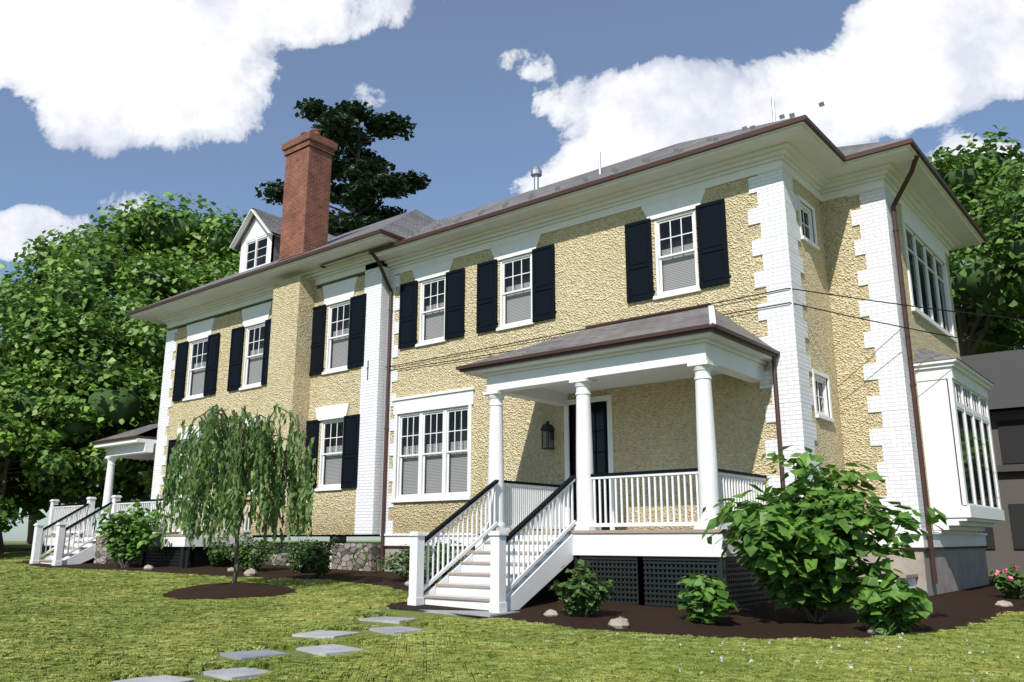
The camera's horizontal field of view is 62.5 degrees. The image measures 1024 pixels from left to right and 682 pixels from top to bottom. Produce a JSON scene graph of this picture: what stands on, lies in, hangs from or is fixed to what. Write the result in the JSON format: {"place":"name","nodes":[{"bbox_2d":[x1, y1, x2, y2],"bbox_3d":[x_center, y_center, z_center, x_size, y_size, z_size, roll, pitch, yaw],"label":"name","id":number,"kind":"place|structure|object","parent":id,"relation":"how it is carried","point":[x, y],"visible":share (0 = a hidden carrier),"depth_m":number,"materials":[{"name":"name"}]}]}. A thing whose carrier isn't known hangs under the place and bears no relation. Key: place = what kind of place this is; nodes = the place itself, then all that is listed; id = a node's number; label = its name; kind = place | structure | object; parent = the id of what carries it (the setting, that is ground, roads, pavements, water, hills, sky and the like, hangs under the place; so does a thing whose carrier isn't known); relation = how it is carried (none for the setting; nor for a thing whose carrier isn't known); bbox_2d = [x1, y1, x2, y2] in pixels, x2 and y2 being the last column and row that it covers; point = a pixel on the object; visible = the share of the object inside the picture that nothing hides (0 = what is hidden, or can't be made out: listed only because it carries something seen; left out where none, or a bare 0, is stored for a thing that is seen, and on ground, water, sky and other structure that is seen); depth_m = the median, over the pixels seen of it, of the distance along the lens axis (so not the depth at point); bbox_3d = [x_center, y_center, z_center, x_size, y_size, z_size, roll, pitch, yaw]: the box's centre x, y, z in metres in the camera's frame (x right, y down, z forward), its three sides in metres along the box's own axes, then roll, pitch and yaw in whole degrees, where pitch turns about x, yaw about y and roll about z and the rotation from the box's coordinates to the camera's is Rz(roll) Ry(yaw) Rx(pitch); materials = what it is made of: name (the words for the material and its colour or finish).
{"place":"outdoors","nodes":[
{"label":"outdoors","id":0,"kind":"place"},
{"bbox_2d":[0,491,35,531],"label":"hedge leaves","id":1,"kind":"object","parent":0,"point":[3,515],"depth_m":26.61,"materials":[{"name":"green plant"}]},
{"bbox_2d":[2,504,43,523],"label":"tree foliage","id":2,"kind":"object","parent":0,"point":[14,508],"visible":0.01,"depth_m":56.26,"materials":[{"name":"green plant"}]},
{"bbox_2d":[0,403,120,503],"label":"foliage","id":3,"kind":"object","parent":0,"point":[79,427],"visible":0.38,"depth_m":29.29,"materials":[{"name":"green plant"}]},
{"bbox_2d":[61,497,101,507],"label":"tree foliage","id":4,"kind":"object","parent":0,"point":[97,504],"visible":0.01,"depth_m":69.44,"materials":[{"name":"green plant"}]},
{"bbox_2d":[133,461,151,507],"bbox_3d":[-11.786,4.518,32.559,5.918,3.782,5.446,-11,-17,38],"label":"foliage","id":5,"kind":"object","parent":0,"point":[141,496],"visible":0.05,"depth_m":32.35,"materials":[{"name":"green plant"}]},
{"bbox_2d":[201,534,285,536],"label":"porch floor","id":6,"kind":"structure","parent":0,"point":[243,534],"depth_m":23.21,"materials":[{"name":"grey paint"}]},
{"bbox_2d":[62,541,562,601],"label":"stair treads","id":7,"kind":"object","parent":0,"point":[527,575],"visible":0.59,"depth_m":13.63,"materials":[{"name":"white wood"}]},
{"bbox_2d":[0,0,1023,540],"label":"sky","id":8,"kind":"structure","parent":0,"point":[103,102],"materials":[{"name":"blue"}]},
{"bbox_2d":[0,541,1023,681],"bbox_3d":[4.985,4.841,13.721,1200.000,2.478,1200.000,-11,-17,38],"label":"ground","id":9,"kind":"structure","parent":0,"point":[9,546],"depth_m":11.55,"materials":[{"name":"green plant"}]},
{"bbox_2d":[2,503,14,512],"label":"tree","id":10,"kind":"object","parent":9,"relation":"on","point":[7,509],"visible":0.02,"depth_m":44.74,"materials":[{"name":"green plant"}]},
{"bbox_2d":[0,459,41,507],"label":"tree","id":11,"kind":"object","parent":9,"relation":"on","point":[14,478],"visible":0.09,"depth_m":35.04,"materials":[{"name":"green plant"}]},
{"bbox_2d":[5,437,58,501],"bbox_3d":[-23.393,4.794,36.370,6.762,4.842,7.555,-11,-17,38],"label":"tree","id":12,"kind":"object","parent":9,"relation":"on","point":[23,493],"visible":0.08,"depth_m":34.71,"materials":[{"name":"green plant"}]},
{"bbox_2d":[1,502,75,532],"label":"tree foliage","id":13,"kind":"object","parent":9,"relation":"on","point":[39,514],"depth_m":56.39,"materials":[{"name":"green plant"}]},
{"bbox_2d":[0,391,133,553],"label":"tree","id":14,"kind":"object","parent":9,"relation":"on","point":[74,464],"depth_m":28.81,"materials":[{"name":"green plant"}]},
{"bbox_2d":[26,492,118,543],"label":"tree trunk","id":15,"kind":"object","parent":9,"relation":"on","point":[31,527],"depth_m":72.84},
{"bbox_2d":[25,451,123,502],"bbox_3d":[-18.776,5.249,38.837,7.063,4.842,6.930,-11,-17,38],"label":"tree","id":16,"kind":"object","parent":9,"relation":"on","point":[50,497],"visible":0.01,"depth_m":35.75,"materials":[{"name":"green plant"}]},
{"bbox_2d":[18,424,137,530],"bbox_3d":[-18.761,6.237,38.647,8.196,7.757,8.141,-11,-17,38],"label":"tree","id":17,"kind":"object","parent":9,"relation":"on","point":[40,499],"depth_m":36.02,"materials":[{"name":"green plant"}]},
{"bbox_2d":[0,289,166,470],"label":"tree foliage","id":18,"kind":"object","parent":9,"relation":"on","point":[124,410],"visible":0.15,"depth_m":30.84,"materials":[{"name":"green plant"}]},
{"bbox_2d":[0,269,170,534],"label":"tree","id":19,"kind":"object","parent":9,"relation":"on","point":[67,318],"depth_m":31.13,"materials":[{"name":"green plant"}]},
{"bbox_2d":[0,192,246,407],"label":"tree","id":20,"kind":"object","parent":9,"relation":"on","point":[136,260],"depth_m":46.33,"materials":[{"name":"green plant"}]},
{"bbox_2d":[22,214,239,356],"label":"tree","id":21,"kind":"object","parent":20,"relation":"attached to","point":[179,223],"visible":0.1,"depth_m":47.05,"materials":[{"name":"green plant"}]},
{"bbox_2d":[118,458,153,511],"bbox_3d":[-11.796,5.412,32.216,6.864,6.407,6.296,-11,-17,38],"label":"foliage","id":22,"kind":"object","parent":9,"relation":"on","point":[139,484],"visible":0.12,"depth_m":31.23,"materials":[{"name":"green plant"}]},
{"bbox_2d":[154,403,316,582],"bbox_3d":[-5.278,2.963,15.963,3.127,3.576,3.224,-11,-17,38],"label":"weeping willow","id":23,"kind":"object","parent":9,"relation":"on","point":[210,439],"depth_m":15.66,"materials":[{"name":"green plant"}]},
{"bbox_2d":[111,616,426,681],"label":"stepping stones","id":24,"kind":"object","parent":9,"relation":"on","point":[231,674],"visible":0.69,"depth_m":9.40,"materials":[{"name":"grey stone"}]},
{"bbox_2d":[255,97,431,541],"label":"pine","id":25,"kind":"object","parent":9,"relation":"on","point":[403,186],"depth_m":43.62,"materials":[{"name":"green plant"}]},
{"bbox_2d":[270,103,420,234],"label":"pine needles","id":26,"kind":"object","parent":25,"relation":"attached to","point":[355,178],"visible":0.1,"depth_m":43.65,"materials":[{"name":"green plant"}]},
{"bbox_2d":[424,539,466,584],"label":"boxwood leaves","id":27,"kind":"object","parent":9,"relation":"on","point":[440,559],"depth_m":16.40,"materials":[{"name":"green plant"}]},
{"bbox_2d":[387,607,517,617],"bbox_3d":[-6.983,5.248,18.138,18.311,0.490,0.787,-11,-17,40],"label":"stair landing","id":28,"kind":"object","parent":9,"relation":"on","point":[475,613],"visible":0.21,"depth_m":12.42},
{"bbox_2d":[30,305,916,612],"bbox_3d":[-3.699,3.455,21.684,24.950,5.432,9.580,-11,-17,38],"label":"porch woodwork","id":29,"kind":"object","parent":9,"relation":"on","point":[544,381],"visible":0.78,"depth_m":14.12,"materials":[{"name":"white wood"}]},
{"bbox_2d":[43,468,766,542],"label":"handrails","id":30,"kind":"object","parent":29,"relation":"on","point":[535,511],"visible":0.77,"depth_m":14.24,"materials":[{"name":"black paint"}]},
{"bbox_2d":[96,360,727,534],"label":"porch columns","id":31,"kind":"structure","parent":29,"relation":"on","point":[707,469],"depth_m":14.39,"materials":[{"name":"white wood"}]},
{"bbox_2d":[125,546,775,610],"bbox_3d":[-3.285,5.178,18.904,18.460,1.100,2.450,-11,-17,38],"label":"porch lattice","id":32,"kind":"object","parent":29,"relation":"attached to","point":[723,566],"visible":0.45,"depth_m":13.17,"materials":[{"name":"black wood"}]},
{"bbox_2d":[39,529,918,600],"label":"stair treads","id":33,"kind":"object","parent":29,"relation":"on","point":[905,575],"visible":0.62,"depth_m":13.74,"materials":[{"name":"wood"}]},
{"bbox_2d":[15,558,1023,640],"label":"mulch beds","id":34,"kind":"object","parent":9,"relation":"on","point":[951,610],"visible":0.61,"depth_m":12.37,"materials":[{"name":"brown soil"}]},
{"bbox_2d":[92,499,168,567],"bbox_3d":[-10.028,5.126,22.362,2.160,1.876,1.611,0,-13,2],"label":"bush","id":35,"kind":"object","parent":34,"relation":"on","point":[133,521],"depth_m":22.06,"materials":[{"name":"green plant"}]},
{"bbox_2d":[153,532,178,565],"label":"boxwood leaves","id":36,"kind":"object","parent":34,"relation":"on","point":[165,549],"depth_m":22.50,"materials":[{"name":"green plant"}]},
{"bbox_2d":[203,535,234,566],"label":"boxwood leaves","id":37,"kind":"object","parent":34,"relation":"on","point":[217,550],"depth_m":21.97,"materials":[{"name":"green plant"}]},
{"bbox_2d":[224,532,282,569],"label":"boxwood leaves","id":38,"kind":"object","parent":34,"relation":"on","point":[251,549],"depth_m":20.43,"materials":[{"name":"green plant"}]},
{"bbox_2d":[280,539,315,572],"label":"boxwood leaves","id":39,"kind":"object","parent":34,"relation":"on","point":[293,559],"depth_m":19.83,"materials":[{"name":"green plant"}]},
{"bbox_2d":[294,537,339,576],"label":"boxwood leaves","id":40,"kind":"object","parent":34,"relation":"on","point":[312,554],"depth_m":18.69,"materials":[{"name":"green plant"}]},
{"bbox_2d":[353,547,366,568],"bbox_3d":[-3.479,4.959,19.281,0.478,0.478,0.040,-11,-17,38],"label":"garden hose","id":41,"kind":"object","parent":34,"relation":"on","point":[355,565],"visible":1,"depth_m":19.25,"materials":[{"name":"green rubber"}]},
{"bbox_2d":[371,541,431,580],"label":"boxwood leaves","id":42,"kind":"object","parent":34,"relation":"on","point":[402,562],"depth_m":17.65,"materials":[{"name":"green plant"}]},
{"bbox_2d":[144,565,1012,633],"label":"bed rocks","id":43,"kind":"object","parent":34,"relation":"on","point":[619,622],"visible":0.61,"depth_m":12.03,"materials":[{"name":"grey stone"}]},
{"bbox_2d":[328,531,986,568],"bbox_3d":[2.711,5.063,20.265,14.185,0.850,7.855,-11,-17,38],"label":"water table","id":44,"kind":"object","parent":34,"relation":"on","point":[939,540],"visible":0.3,"depth_m":17.61,"materials":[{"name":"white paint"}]},
{"bbox_2d":[138,214,908,603],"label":"interior window","id":45,"kind":"structure","parent":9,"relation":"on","point":[458,420],"depth_m":19.95,"materials":[{"name":"black glass"}]},
{"bbox_2d":[906,231,998,507],"bbox_3d":[9.261,0.593,17.745,0.637,5.750,3.750,-11,-17,38],"label":"bay glass","id":46,"kind":"object","parent":45,"relation":"attached to","point":[923,282],"visible":0.6,"depth_m":17.60,"materials":[{"name":"glass"}]},
{"bbox_2d":[92,115,987,583],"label":"gutters and downspouts","id":47,"kind":"object","parent":9,"relation":"on","point":[750,343],"visible":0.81,"depth_m":16.05,"materials":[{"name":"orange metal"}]},
{"bbox_2d":[93,537,988,595],"bbox_3d":[-1.209,5.940,21.782,22.260,1.740,10.090,-11,-17,38],"label":"foundation","id":48,"kind":"object","parent":9,"relation":"on","point":[957,569],"depth_m":17.69,"materials":[{"name":"grey stone"}]},
{"bbox_2d":[158,175,981,536],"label":"stucco house walls","id":49,"kind":"structure","parent":48,"relation":"on","point":[654,427],"depth_m":17.55,"materials":[{"name":"beige paint"}]},
{"bbox_2d":[139,208,435,308],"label":"roof","id":50,"kind":"structure","parent":49,"relation":"on","point":[406,225],"depth_m":26.16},
{"bbox_2d":[239,235,280,267],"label":"dormer cheeks","id":51,"kind":"object","parent":50,"relation":"on","point":[276,250],"visible":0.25,"depth_m":26.75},
{"bbox_2d":[279,131,337,259],"bbox_3d":[-5.968,-3.869,24.431,1.300,4.150,1.020,-11,-17,38],"label":"chimney","id":52,"kind":"object","parent":50,"relation":"on","point":[308,155],"visible":0.91,"depth_m":24.16,"materials":[{"name":"brick"}]},
{"bbox_2d":[300,128,320,134],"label":"chimney pots","id":53,"kind":"object","parent":52,"relation":"on","point":[317,131],"visible":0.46,"depth_m":24.73,"materials":[{"name":"orange ceramic"}]},
{"bbox_2d":[186,243,695,494],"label":"window blinds","id":54,"kind":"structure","parent":49,"relation":"in","point":[678,271],"depth_m":20.10,"materials":[{"name":"white fabric"}]},
{"bbox_2d":[177,188,705,439],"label":"window lintels","id":55,"kind":"object","parent":49,"relation":"attached to","point":[338,292],"visible":0.73,"depth_m":21.49,"materials":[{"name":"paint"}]},
{"bbox_2d":[165,198,729,497],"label":"shutters","id":56,"kind":"object","parent":49,"relation":"attached to","point":[713,262],"visible":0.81,"depth_m":20.28,"materials":[{"name":"black paint"}]},
{"bbox_2d":[184,275,730,484],"bbox_3d":[-3.411,1.797,21.209,19.120,3.460,0.330,-11,-17,38],"label":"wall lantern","id":57,"kind":"object","parent":49,"relation":"attached to","point":[547,427],"visible":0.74,"depth_m":17.69,"materials":[{"name":"black metal"}]},
{"bbox_2d":[149,167,925,534],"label":"quoins","id":58,"kind":"object","parent":49,"relation":"attached to","point":[775,245],"visible":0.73,"depth_m":15.77,"materials":[{"name":"white brick"}]},
{"bbox_2d":[94,117,993,441],"bbox_3d":[-1.809,-0.950,24.406,25.930,6.578,10.860,-11,-17,38],"label":"slate roof","id":59,"kind":"object","parent":49,"relation":"on","point":[684,319],"visible":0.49,"depth_m":16.59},
{"bbox_2d":[411,101,824,236],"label":"snow guards","id":60,"kind":"object","parent":59,"relation":"on","point":[645,160],"visible":0.84,"depth_m":17.58,"materials":[{"name":"brown metal"}]},
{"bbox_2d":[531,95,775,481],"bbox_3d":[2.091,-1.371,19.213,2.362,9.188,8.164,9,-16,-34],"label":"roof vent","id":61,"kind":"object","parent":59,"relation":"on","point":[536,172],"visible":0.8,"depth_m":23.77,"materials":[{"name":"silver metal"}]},
{"bbox_2d":[129,121,983,329],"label":"cornice","id":62,"kind":"structure","parent":49,"relation":"attached to","point":[805,156],"depth_m":18.13,"materials":[{"name":"white paint"}]},
{"bbox_2d":[177,195,957,529],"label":"window trim","id":63,"kind":"structure","parent":49,"relation":"attached to","point":[445,403],"depth_m":19.62,"materials":[{"name":"white wood"}]},
{"bbox_2d":[572,402,609,529],"bbox_3d":[1.627,2.557,17.184,0.920,2.550,0.045,-11,-17,38],"label":"front door","id":64,"kind":"structure","parent":49,"relation":"attached to","point":[598,407],"depth_m":17.20,"materials":[{"name":"black paint"}]},
{"bbox_2d":[913,358,1004,533],"bbox_3d":[9.151,2.255,17.080,0.810,3.210,3.540,-11,-17,38],"label":"bay window","id":65,"kind":"structure","parent":49,"relation":"attached to","point":[936,380],"depth_m":16.03,"materials":[{"name":"white wood"}]},
{"bbox_2d":[550,559,615,616],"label":"shrub leaves","id":66,"kind":"object","parent":9,"relation":"on","point":[576,594],"depth_m":11.91,"materials":[{"name":"green plant"}]},
{"bbox_2d":[676,573,738,624],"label":"low shrub leaves","id":67,"kind":"object","parent":9,"relation":"on","point":[709,593],"depth_m":11.05,"materials":[{"name":"green plant"}]},
{"bbox_2d":[617,632,1018,681],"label":"lawn clover","id":68,"kind":"object","parent":9,"relation":"on","point":[817,661],"visible":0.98,"depth_m":8.86,"materials":[{"name":"white plant"}]},
{"bbox_2d":[702,445,947,621],"bbox_3d":[4.186,2.597,11.398,3.096,2.476,3.131,-11,-17,38],"label":"shrub","id":69,"kind":"object","parent":9,"relation":"on","point":[805,539],"depth_m":10.88,"materials":[{"name":"green plant"}]},
{"bbox_2d":[850,568,932,634],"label":"low shrub leaves","id":70,"kind":"object","parent":9,"relation":"on","point":[879,602],"depth_m":10.09,"materials":[{"name":"green plant"}]},
{"bbox_2d":[927,125,1023,355],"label":"tree foliage","id":71,"kind":"object","parent":9,"relation":"on","point":[985,180],"depth_m":44.68,"materials":[{"name":"green plant"}]},
{"bbox_2d":[948,163,1023,330],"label":"tree foliage","id":72,"kind":"object","parent":9,"relation":"on","point":[1012,202],"visible":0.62,"depth_m":37.63,"materials":[{"name":"green plant"}]},
{"bbox_2d":[960,319,1023,356],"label":"tree foliage","id":73,"kind":"object","parent":9,"relation":"on","point":[1019,340],"depth_m":79.28,"materials":[{"name":"green plant"}]},
{"bbox_2d":[988,563,1023,598],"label":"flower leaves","id":74,"kind":"object","parent":9,"relation":"on","point":[1005,582],"depth_m":14.45,"materials":[{"name":"green plant"}]},
{"bbox_2d":[366,288,1023,379],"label":"utility wires","id":75,"kind":"object","parent":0,"point":[732,313],"visible":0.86,"depth_m":15.72,"materials":[{"name":"black metal"}]},
{"bbox_2d":[938,151,1023,354],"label":"tree foliage","id":76,"kind":"object","parent":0,"point":[954,177],"visible":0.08,"depth_m":44.36,"materials":[{"name":"green plant"}]},
{"bbox_2d":[952,199,1023,318],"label":"tree foliage","id":77,"kind":"object","parent":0,"point":[981,273],"visible":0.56,"depth_m":38.18,"materials":[{"name":"green plant"}]},
{"bbox_2d":[985,409,1023,573],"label":"neighbour house","id":78,"kind":"structure","parent":0,"point":[1002,555],"depth_m":25.30,"materials":[{"name":"grey"}]},
{"bbox_2d":[960,349,1023,471],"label":"neighboring house roof","id":79,"kind":"structure","parent":78,"relation":"on","point":[1003,371],"depth_m":28.51,"materials":[{"name":"grey"}]},
{"bbox_2d":[982,419,1023,548],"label":"neighboring house windows","id":80,"kind":"structure","parent":78,"relation":"attached to","point":[1011,435],"depth_m":25.38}
]}

